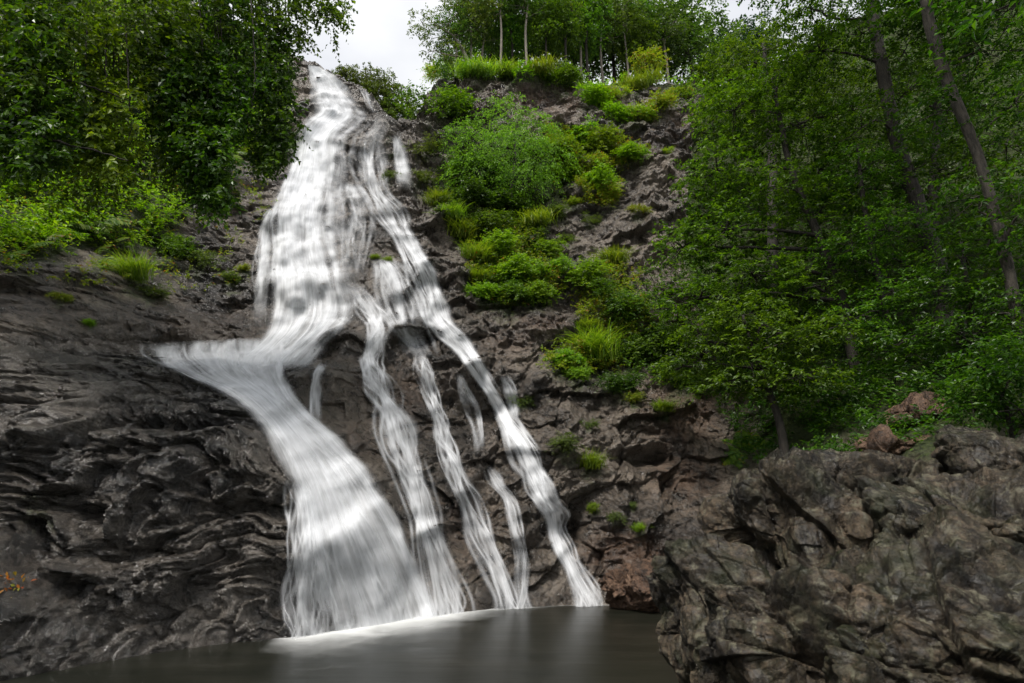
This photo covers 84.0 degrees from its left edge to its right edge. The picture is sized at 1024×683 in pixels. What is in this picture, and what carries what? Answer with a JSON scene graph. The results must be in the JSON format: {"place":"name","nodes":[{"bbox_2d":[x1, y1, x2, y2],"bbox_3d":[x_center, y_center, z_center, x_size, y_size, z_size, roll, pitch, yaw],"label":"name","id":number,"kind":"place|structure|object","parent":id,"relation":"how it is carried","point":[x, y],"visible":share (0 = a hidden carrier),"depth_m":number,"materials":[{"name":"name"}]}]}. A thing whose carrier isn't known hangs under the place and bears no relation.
{"place":"outdoors","nodes":[
{"label":"outdoors","id":0,"kind":"place"},
{"bbox_2d":[0,605,678,682],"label":"pool water","id":1,"kind":"structure","parent":0,"point":[578,644],"depth_m":9.38,"materials":[{"name":"liquid"}]},
{"bbox_2d":[290,612,460,638],"bbox_3d":[-1.141,6.272,12.672,3.652,0.001,10.958,-13,-22,35],"label":"foam","id":2,"kind":"object","parent":1,"relation":"on","point":[361,630],"visible":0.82,"depth_m":11.98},
{"bbox_2d":[598,563,653,611],"bbox_3d":[3.333,6.697,15.281,1.950,1.354,1.656,-5,-19,14],"label":"boulder","id":3,"kind":"object","parent":1,"relation":"in","point":[612,583],"visible":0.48,"depth_m":14.95,"materials":[{"name":"stone"}]},
{"bbox_2d":[623,558,659,611],"bbox_3d":[4.148,6.422,14.688,2.351,1.692,2.069,17,-25,-41],"label":"boulder","id":4,"kind":"object","parent":1,"relation":"in","point":[636,586],"visible":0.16,"depth_m":14.45,"materials":[{"name":"stone"}]},
{"bbox_2d":[646,533,770,682],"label":"boulder","id":5,"kind":"object","parent":1,"relation":"in","point":[682,573],"visible":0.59,"depth_m":5.86,"materials":[{"name":"stone"}]},
{"bbox_2d":[690,546,893,682],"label":"boulder","id":6,"kind":"object","parent":1,"relation":"in","point":[783,630],"visible":0.78,"depth_m":4.66,"materials":[{"name":"stone"}]},
{"bbox_2d":[697,446,873,568],"bbox_3d":[3.091,2.113,6.383,1.764,1.746,2.245,15,-24,-39],"label":"boulder","id":7,"kind":"object","parent":6,"relation":"on","point":[794,505],"visible":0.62,"depth_m":5.84,"materials":[{"name":"stone"}]},
{"bbox_2d":[813,504,1023,682],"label":"boulder","id":8,"kind":"object","parent":1,"relation":"in","point":[948,581],"visible":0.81,"depth_m":4.15,"materials":[{"name":"stone"}]},
{"bbox_2d":[854,463,1023,544],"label":"boulder","id":9,"kind":"object","parent":8,"relation":"on","point":[991,500],"visible":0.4,"depth_m":5.47,"materials":[{"name":"stone"}]},
{"bbox_2d":[931,424,1023,474],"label":"boulder","id":10,"kind":"object","parent":9,"relation":"on","point":[957,450],"visible":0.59,"depth_m":6.96,"materials":[{"name":"stone"}]},
{"bbox_2d":[0,0,1023,680],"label":"cliff","id":11,"kind":"structure","parent":0,"point":[146,500],"depth_m":17.21,"materials":[{"name":"stone"}]},
{"bbox_2d":[88,248,170,282],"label":"grass tuft","id":12,"kind":"object","parent":11,"relation":"on","point":[134,270],"visible":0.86,"depth_m":17.64,"materials":[{"name":"plant"}]},
{"bbox_2d":[0,166,277,296],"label":"undergrowth","id":13,"kind":"object","parent":11,"relation":"on","point":[7,262],"visible":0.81,"depth_m":17.96,"materials":[{"name":"green plant"}]},
{"bbox_2d":[0,0,295,266],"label":"undergrowth","id":14,"kind":"object","parent":11,"relation":"on","point":[17,231],"visible":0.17,"depth_m":18.58,"materials":[{"name":"green plant"}]},
{"bbox_2d":[131,227,203,259],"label":"shrub","id":15,"kind":"object","parent":11,"relation":"on","point":[171,244],"visible":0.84,"depth_m":21.24,"materials":[{"name":"green plant"}]},
{"bbox_2d":[0,0,357,233],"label":"tree","id":16,"kind":"object","parent":11,"relation":"on","point":[183,13],"visible":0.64,"depth_m":13.36,"materials":[{"name":"green plant"}]},
{"bbox_2d":[0,0,99,198],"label":"hanging vine","id":17,"kind":"object","parent":16,"relation":"hanging from","point":[25,163],"visible":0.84,"depth_m":11.34,"materials":[{"name":"green plant"}]},
{"bbox_2d":[47,9,156,198],"bbox_3d":[-9.365,-5.523,13.020,4.056,6.009,2.065,-11,-21,31],"label":"hanging vine","id":18,"kind":"object","parent":16,"relation":"hanging from","point":[112,167],"visible":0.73,"depth_m":12.48,"materials":[{"name":"green plant"}]},
{"bbox_2d":[121,21,247,229],"bbox_3d":[-8.064,-5.473,13.975,4.005,6.829,2.505,-8,-20,22],"label":"hanging vine","id":19,"kind":"object","parent":16,"relation":"hanging from","point":[212,187],"visible":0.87,"depth_m":13.25,"materials":[{"name":"green plant"}]},
{"bbox_2d":[178,0,278,152],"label":"hanging vine","id":20,"kind":"object","parent":16,"relation":"hanging from","point":[233,113],"visible":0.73,"depth_m":14.40,"materials":[{"name":"green plant"}]},
{"bbox_2d":[233,0,313,188],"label":"hanging vine","id":21,"kind":"object","parent":16,"relation":"hanging from","point":[267,158],"visible":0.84,"depth_m":15.33,"materials":[{"name":"green plant"}]},
{"bbox_2d":[180,246,228,272],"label":"shrub","id":22,"kind":"object","parent":11,"relation":"on","point":[203,259],"visible":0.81,"depth_m":21.81,"materials":[{"name":"green plant"}]},
{"bbox_2d":[258,211,273,286],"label":"waterfall","id":23,"kind":"structure","parent":11,"relation":"on","point":[264,244],"depth_m":24.03,"materials":[{"name":"liquid"}]},
{"bbox_2d":[158,341,434,630],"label":"waterfall","id":24,"kind":"structure","parent":11,"relation":"on","point":[326,470],"depth_m":13.46,"materials":[{"name":"liquid"}]},
{"bbox_2d":[241,66,351,363],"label":"waterfall","id":25,"kind":"structure","parent":11,"relation":"on","point":[307,176],"depth_m":23.90,"materials":[{"name":"liquid"}]},
{"bbox_2d":[288,491,322,637],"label":"waterfall","id":26,"kind":"structure","parent":11,"relation":"on","point":[308,546],"depth_m":11.56,"materials":[{"name":"liquid"}]},
{"bbox_2d":[343,62,394,107],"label":"shrub","id":27,"kind":"object","parent":11,"relation":"on","point":[364,84],"visible":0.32,"depth_m":44.93,"materials":[{"name":"green plant"}]},
{"bbox_2d":[364,67,408,119],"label":"shrub","id":28,"kind":"object","parent":11,"relation":"on","point":[388,84],"visible":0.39,"depth_m":44.38,"materials":[{"name":"green plant"}]},
{"bbox_2d":[379,80,422,120],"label":"shrub","id":29,"kind":"object","parent":11,"relation":"on","point":[392,111],"visible":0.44,"depth_m":44.15,"materials":[{"name":"green plant"}]},
{"bbox_2d":[359,300,461,616],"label":"waterfall","id":30,"kind":"structure","parent":11,"relation":"on","point":[420,519],"depth_m":15.94,"materials":[{"name":"liquid"}]},
{"bbox_2d":[387,79,482,125],"bbox_3d":[-4.718,-14.916,36.408,6.366,3.603,4.902,5,-19,-16],"label":"shrub","id":31,"kind":"object","parent":11,"relation":"on","point":[458,99],"visible":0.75,"depth_m":35.96,"materials":[{"name":"green plant"}]},
{"bbox_2d":[406,0,494,77],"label":"tree","id":32,"kind":"object","parent":11,"relation":"on","point":[429,32],"visible":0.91,"depth_m":43.77,"materials":[{"name":"green plant"}]},
{"bbox_2d":[430,42,480,80],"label":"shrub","id":33,"kind":"object","parent":11,"relation":"on","point":[443,68],"visible":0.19,"depth_m":47.67,"materials":[{"name":"green plant"}]},
{"bbox_2d":[431,0,484,74],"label":"tree","id":34,"kind":"object","parent":11,"relation":"on","point":[456,26],"visible":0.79,"depth_m":44.01,"materials":[{"name":"green plant"}]},
{"bbox_2d":[438,215,483,239],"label":"grass tuft","id":35,"kind":"object","parent":11,"relation":"on","point":[459,232],"visible":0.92,"depth_m":27.61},
{"bbox_2d":[444,169,490,205],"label":"shrub","id":36,"kind":"object","parent":11,"relation":"on","point":[470,190],"visible":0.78,"depth_m":28.46,"materials":[{"name":"green plant"}]},
{"bbox_2d":[421,364,517,608],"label":"waterfall","id":37,"kind":"structure","parent":11,"relation":"on","point":[503,581],"depth_m":16.72,"materials":[{"name":"liquid"}]},
{"bbox_2d":[433,145,510,185],"bbox_3d":[-2.210,-8.973,31.139,4.367,3.202,3.234,-5,-19,15],"label":"shrub","id":38,"kind":"object","parent":11,"relation":"on","point":[476,160],"visible":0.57,"depth_m":30.66,"materials":[{"name":"green plant"}]},
{"bbox_2d":[440,49,509,81],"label":"grass tuft","id":39,"kind":"object","parent":11,"relation":"on","point":[465,68],"visible":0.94,"depth_m":39.25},
{"bbox_2d":[454,0,496,58],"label":"tree","id":40,"kind":"object","parent":11,"relation":"on","point":[479,15],"visible":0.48,"depth_m":44.55,"materials":[{"name":"green plant"}]},
{"bbox_2d":[454,238,498,262],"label":"grass tuft","id":41,"kind":"object","parent":11,"relation":"on","point":[470,252],"visible":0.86,"depth_m":25.43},
{"bbox_2d":[365,141,598,606],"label":"waterfall","id":42,"kind":"structure","parent":11,"relation":"on","point":[540,481],"depth_m":19.60,"materials":[{"name":"liquid"}]},
{"bbox_2d":[463,279,501,303],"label":"shrub","id":43,"kind":"object","parent":11,"relation":"on","point":[481,289],"visible":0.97,"depth_m":23.71,"materials":[{"name":"green plant"}]},
{"bbox_2d":[458,0,508,60],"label":"tree","id":44,"kind":"object","parent":11,"relation":"on","point":[485,44],"visible":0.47,"depth_m":46.15,"materials":[{"name":"green plant"}]},
{"bbox_2d":[445,0,537,76],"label":"tree","id":45,"kind":"object","parent":11,"relation":"on","point":[490,55],"visible":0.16,"depth_m":49.88,"materials":[{"name":"green plant"}]},
{"bbox_2d":[465,208,524,239],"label":"shrub","id":46,"kind":"object","parent":11,"relation":"on","point":[491,221],"visible":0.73,"depth_m":27.74,"materials":[{"name":"green plant"}]},
{"bbox_2d":[430,123,566,304],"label":"undergrowth","id":47,"kind":"object","parent":11,"relation":"on","point":[503,218],"visible":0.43,"depth_m":28.15,"materials":[{"name":"green plant"}]},
{"bbox_2d":[476,228,521,257],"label":"shrub","id":48,"kind":"object","parent":11,"relation":"on","point":[500,239],"visible":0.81,"depth_m":25.79,"materials":[{"name":"green plant"}]},
{"bbox_2d":[465,181,538,216],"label":"shrub","id":49,"kind":"object","parent":11,"relation":"on","point":[501,195],"visible":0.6,"depth_m":29.24,"materials":[{"name":"green plant"}]},
{"bbox_2d":[477,274,536,307],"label":"shrub","id":50,"kind":"object","parent":11,"relation":"on","point":[516,290],"visible":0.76,"depth_m":23.84,"materials":[{"name":"green plant"}]},
{"bbox_2d":[430,90,584,215],"bbox_3d":[-0.273,-10.116,30.776,8.511,8.413,5.573,0,-18,0],"label":"shrub","id":51,"kind":"object","parent":11,"relation":"on","point":[516,157],"visible":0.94,"depth_m":30.74,"materials":[{"name":"green plant"}]},
{"bbox_2d":[489,0,531,61],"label":"tree","id":52,"kind":"object","parent":11,"relation":"on","point":[517,35],"visible":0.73,"depth_m":46.48,"materials":[{"name":"green plant"}]},
{"bbox_2d":[485,248,562,287],"bbox_3d":[0.420,-3.115,25.352,3.730,2.020,2.535,0,-18,-1],"label":"shrub","id":53,"kind":"object","parent":11,"relation":"on","point":[507,266],"visible":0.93,"depth_m":24.94,"materials":[{"name":"green plant"}]},
{"bbox_2d":[495,0,557,65],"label":"tree","id":54,"kind":"object","parent":11,"relation":"on","point":[530,14],"visible":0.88,"depth_m":45.42,"materials":[{"name":"green plant"}]},
{"bbox_2d":[507,204,562,230],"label":"grass tuft","id":55,"kind":"object","parent":11,"relation":"on","point":[539,218],"visible":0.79,"depth_m":28.29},
{"bbox_2d":[515,51,566,78],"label":"grass tuft","id":56,"kind":"object","parent":11,"relation":"on","point":[545,66],"visible":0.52,"depth_m":39.70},
{"bbox_2d":[523,278,565,307],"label":"shrub","id":57,"kind":"object","parent":11,"relation":"on","point":[542,292],"visible":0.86,"depth_m":24.39,"materials":[{"name":"green plant"}]},
{"bbox_2d":[522,0,569,59],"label":"tree","id":58,"kind":"object","parent":11,"relation":"on","point":[538,31],"visible":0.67,"depth_m":45.56,"materials":[{"name":"green plant"}]},
{"bbox_2d":[527,233,568,258],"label":"shrub","id":59,"kind":"object","parent":11,"relation":"on","point":[549,249],"visible":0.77,"depth_m":27.23,"materials":[{"name":"green plant"}]},
{"bbox_2d":[459,209,656,374],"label":"undergrowth","id":60,"kind":"object","parent":11,"relation":"on","point":[578,346],"visible":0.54,"depth_m":24.29,"materials":[{"name":"green plant"}]},
{"bbox_2d":[542,0,586,69],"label":"tree","id":61,"kind":"object","parent":11,"relation":"on","point":[574,22],"visible":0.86,"depth_m":45.53,"materials":[{"name":"green plant"}]},
{"bbox_2d":[541,59,587,90],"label":"shrub","id":62,"kind":"object","parent":11,"relation":"on","point":[569,75],"visible":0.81,"depth_m":40.58,"materials":[{"name":"green plant"}]},
{"bbox_2d":[541,131,592,164],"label":"shrub","id":63,"kind":"object","parent":11,"relation":"on","point":[568,138],"visible":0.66,"depth_m":33.35,"materials":[{"name":"green plant"}]},
{"bbox_2d":[534,0,618,82],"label":"tree","id":64,"kind":"object","parent":11,"relation":"on","point":[593,66],"visible":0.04,"depth_m":52.76,"materials":[{"name":"green plant"}]},
{"bbox_2d":[554,0,618,80],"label":"tree","id":65,"kind":"object","parent":11,"relation":"on","point":[593,15],"visible":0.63,"depth_m":47.01,"materials":[{"name":"green plant"}]},
{"bbox_2d":[441,9,731,89],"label":"undergrowth","id":66,"kind":"object","parent":11,"relation":"on","point":[529,70],"visible":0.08,"depth_m":41.21,"materials":[{"name":"green plant"}]},
{"bbox_2d":[561,255,617,291],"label":"shrub","id":67,"kind":"object","parent":11,"relation":"on","point":[592,269],"visible":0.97,"depth_m":24.98,"materials":[{"name":"green plant"}]},
{"bbox_2d":[546,318,642,362],"bbox_3d":[3.395,-0.058,22.689,4.369,1.799,3.924,-9,-6,26],"label":"grass tuft","id":68,"kind":"object","parent":11,"relation":"on","point":[601,346],"visible":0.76,"depth_m":22.59,"materials":[{"name":"plant"}]},
{"bbox_2d":[573,78,616,112],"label":"shrub","id":69,"kind":"object","parent":11,"relation":"on","point":[595,89],"visible":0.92,"depth_m":38.59,"materials":[{"name":"green plant"}]},
{"bbox_2d":[540,121,651,207],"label":"undergrowth","id":70,"kind":"object","parent":11,"relation":"on","point":[580,181],"visible":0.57,"depth_m":33.63,"materials":[{"name":"green plant"}]},
{"bbox_2d":[578,120,629,156],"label":"shrub","id":71,"kind":"object","parent":11,"relation":"on","point":[601,142],"visible":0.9,"depth_m":34.61,"materials":[{"name":"green plant"}]},
{"bbox_2d":[583,0,625,82],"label":"tree","id":72,"kind":"object","parent":11,"relation":"on","point":[608,35],"visible":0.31,"depth_m":48.86,"materials":[{"name":"green plant"}]},
{"bbox_2d":[582,157,627,195],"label":"shrub","id":73,"kind":"object","parent":11,"relation":"on","point":[595,177],"visible":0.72,"depth_m":31.01,"materials":[{"name":"green plant"}]},
{"bbox_2d":[585,242,642,265],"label":"grass tuft","id":74,"kind":"object","parent":11,"relation":"on","point":[620,256],"visible":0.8,"depth_m":26.35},
{"bbox_2d":[558,0,670,84],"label":"tree","id":75,"kind":"object","parent":11,"relation":"on","point":[614,68],"visible":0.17,"depth_m":52.30,"materials":[{"name":"green plant"}]},
{"bbox_2d":[587,369,652,396],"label":"shrub","id":76,"kind":"object","parent":11,"relation":"on","point":[616,380],"visible":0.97,"depth_m":20.49,"materials":[{"name":"green plant"}]},
{"bbox_2d":[598,100,641,123],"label":"shrub","id":77,"kind":"object","parent":11,"relation":"on","point":[619,112],"visible":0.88,"depth_m":37.45,"materials":[{"name":"green plant"}]},
{"bbox_2d":[593,287,659,329],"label":"shrub","id":78,"kind":"object","parent":11,"relation":"on","point":[621,304],"visible":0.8,"depth_m":23.39,"materials":[{"name":"green plant"}]},
{"bbox_2d":[608,0,648,77],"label":"tree","id":79,"kind":"object","parent":11,"relation":"on","point":[623,15],"visible":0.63,"depth_m":49.36,"materials":[{"name":"green plant"}]},
{"bbox_2d":[610,139,654,164],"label":"shrub","id":80,"kind":"object","parent":11,"relation":"on","point":[626,149],"visible":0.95,"depth_m":33.80,"materials":[{"name":"green plant"}]},
{"bbox_2d":[607,63,665,91],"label":"grass tuft","id":81,"kind":"object","parent":11,"relation":"on","point":[638,81],"visible":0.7,"depth_m":42.41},
{"bbox_2d":[610,5,663,77],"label":"tree","id":82,"kind":"object","parent":11,"relation":"on","point":[644,40],"visible":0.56,"depth_m":49.81,"materials":[{"name":"green plant"}]},
{"bbox_2d":[611,328,667,365],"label":"shrub","id":83,"kind":"object","parent":11,"relation":"on","point":[637,344],"visible":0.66,"depth_m":22.68,"materials":[{"name":"green plant"}]},
{"bbox_2d":[627,44,671,91],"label":"shrub","id":84,"kind":"object","parent":11,"relation":"on","point":[652,59],"visible":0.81,"depth_m":44.27,"materials":[{"name":"green plant"}]},
{"bbox_2d":[605,0,703,86],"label":"tree","id":85,"kind":"object","parent":11,"relation":"on","point":[678,61],"visible":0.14,"depth_m":53.74,"materials":[{"name":"green plant"}]},
{"bbox_2d":[638,88,679,111],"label":"shrub","id":86,"kind":"object","parent":11,"relation":"on","point":[665,100],"visible":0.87,"depth_m":38.02,"materials":[{"name":"green plant"}]},
{"bbox_2d":[628,318,705,361],"bbox_3d":[6.087,0.079,23.541,3.766,2.112,3.180,-3,-18,8],"label":"shrub","id":87,"kind":"object","parent":11,"relation":"on","point":[660,330],"visible":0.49,"depth_m":22.91,"materials":[{"name":"green plant"}]},
{"bbox_2d":[642,0,695,82],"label":"tree","id":88,"kind":"object","parent":11,"relation":"on","point":[667,29],"visible":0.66,"depth_m":50.62,"materials":[{"name":"green plant"}]},
{"bbox_2d":[603,252,751,397],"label":"undergrowth","id":89,"kind":"object","parent":11,"relation":"on","point":[641,361],"visible":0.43,"depth_m":23.60,"materials":[{"name":"green plant"}]},
{"bbox_2d":[640,0,746,84],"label":"tree","id":90,"kind":"object","parent":11,"relation":"on","point":[708,28],"visible":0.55,"depth_m":53.76,"materials":[{"name":"green plant"}]},
{"bbox_2d":[717,429,772,468],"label":"shrub","id":91,"kind":"object","parent":11,"relation":"on","point":[734,459],"visible":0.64,"depth_m":19.04,"materials":[{"name":"green plant"}]},
{"bbox_2d":[645,287,869,454],"bbox_3d":[7.529,1.479,17.703,6.520,6.894,3.257,-12,-22,33],"label":"tree","id":92,"kind":"object","parent":11,"relation":"on","point":[769,362],"visible":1,"depth_m":17.61,"materials":[{"name":"green plant"}]},
{"bbox_2d":[645,34,879,373],"bbox_3d":[9.681,-5.305,22.466,8.798,15.657,4.722,0,-18,0],"label":"tree","id":93,"kind":"object","parent":11,"relation":"on","point":[797,195],"visible":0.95,"depth_m":22.34,"materials":[{"name":"green plant"}]},
{"bbox_2d":[672,1,924,297],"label":"tree","id":94,"kind":"object","parent":11,"relation":"on","point":[763,52],"visible":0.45,"depth_m":31.41,"materials":[{"name":"green plant"}]},
{"bbox_2d":[710,357,976,463],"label":"undergrowth","id":95,"kind":"object","parent":11,"relation":"on","point":[857,414],"visible":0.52,"depth_m":16.67,"materials":[{"name":"green plant"}]},
{"bbox_2d":[687,0,1023,431],"bbox_3d":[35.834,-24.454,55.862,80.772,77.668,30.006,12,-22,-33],"label":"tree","id":96,"kind":"object","parent":11,"relation":"on","point":[888,366],"visible":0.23,"depth_m":19.30,"materials":[{"name":"green plant"}]},
{"bbox_2d":[764,0,976,343],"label":"tree","id":97,"kind":"object","parent":11,"relation":"on","point":[883,77],"visible":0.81,"depth_m":22.38,"materials":[{"name":"green plant"}]},
{"bbox_2d":[812,448,944,491],"bbox_3d":[5.057,1.953,7.762,2.233,0.943,1.349,0,-18,0],"label":"boulder","id":98,"kind":"object","parent":11,"relation":"on","point":[845,468],"visible":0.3,"depth_m":7.30,"materials":[{"name":"stone"}]},
{"bbox_2d":[804,138,953,361],"bbox_3d":[12.471,-3.182,19.788,4.808,10.374,3.880,0,-18,0],"label":"tree","id":99,"kind":"object","parent":11,"relation":"on","point":[871,240],"visible":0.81,"depth_m":19.75,"materials":[{"name":"green plant"}]},
{"bbox_2d":[735,0,1023,356],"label":"tree","id":100,"kind":"object","parent":11,"relation":"on","point":[958,105],"visible":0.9,"depth_m":17.89,"materials":[{"name":"green plant"}]},
{"bbox_2d":[854,424,929,454],"bbox_3d":[9.391,2.537,13.987,1.617,0.853,1.473,0,-18,0],"label":"boulder","id":101,"kind":"object","parent":11,"relation":"on","point":[882,438],"visible":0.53,"depth_m":13.47,"materials":[{"name":"stone"}]},
{"bbox_2d":[761,17,1023,319],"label":"tree","id":102,"kind":"object","parent":11,"relation":"on","point":[989,154],"visible":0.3,"depth_m":24.77,"materials":[{"name":"green plant"}]},
{"bbox_2d":[882,391,955,428],"bbox_3d":[10.902,1.971,15.116,1.791,1.237,1.695,0,-18,0],"label":"boulder","id":103,"kind":"object","parent":11,"relation":"on","point":[921,401],"visible":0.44,"depth_m":14.72,"materials":[{"name":"stone"}]},
{"bbox_2d":[846,215,1023,371],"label":"tree","id":104,"kind":"object","parent":11,"relation":"on","point":[957,293],"visible":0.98,"depth_m":16.52,"materials":[{"name":"green plant"}]},
{"bbox_2d":[905,0,1023,93],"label":"tree","id":105,"kind":"object","parent":11,"relation":"on","point":[967,22],"visible":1,"depth_m":12.25,"materials":[{"name":"green plant"}]},
{"bbox_2d":[925,326,1023,438],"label":"tree","id":106,"kind":"object","parent":11,"relation":"on","point":[995,384],"visible":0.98,"depth_m":11.65,"materials":[{"name":"green plant"}]},
{"bbox_2d":[194,0,897,115],"label":"sky","id":107,"kind":"structure","parent":0,"point":[379,38],"materials":[{"name":"white"}]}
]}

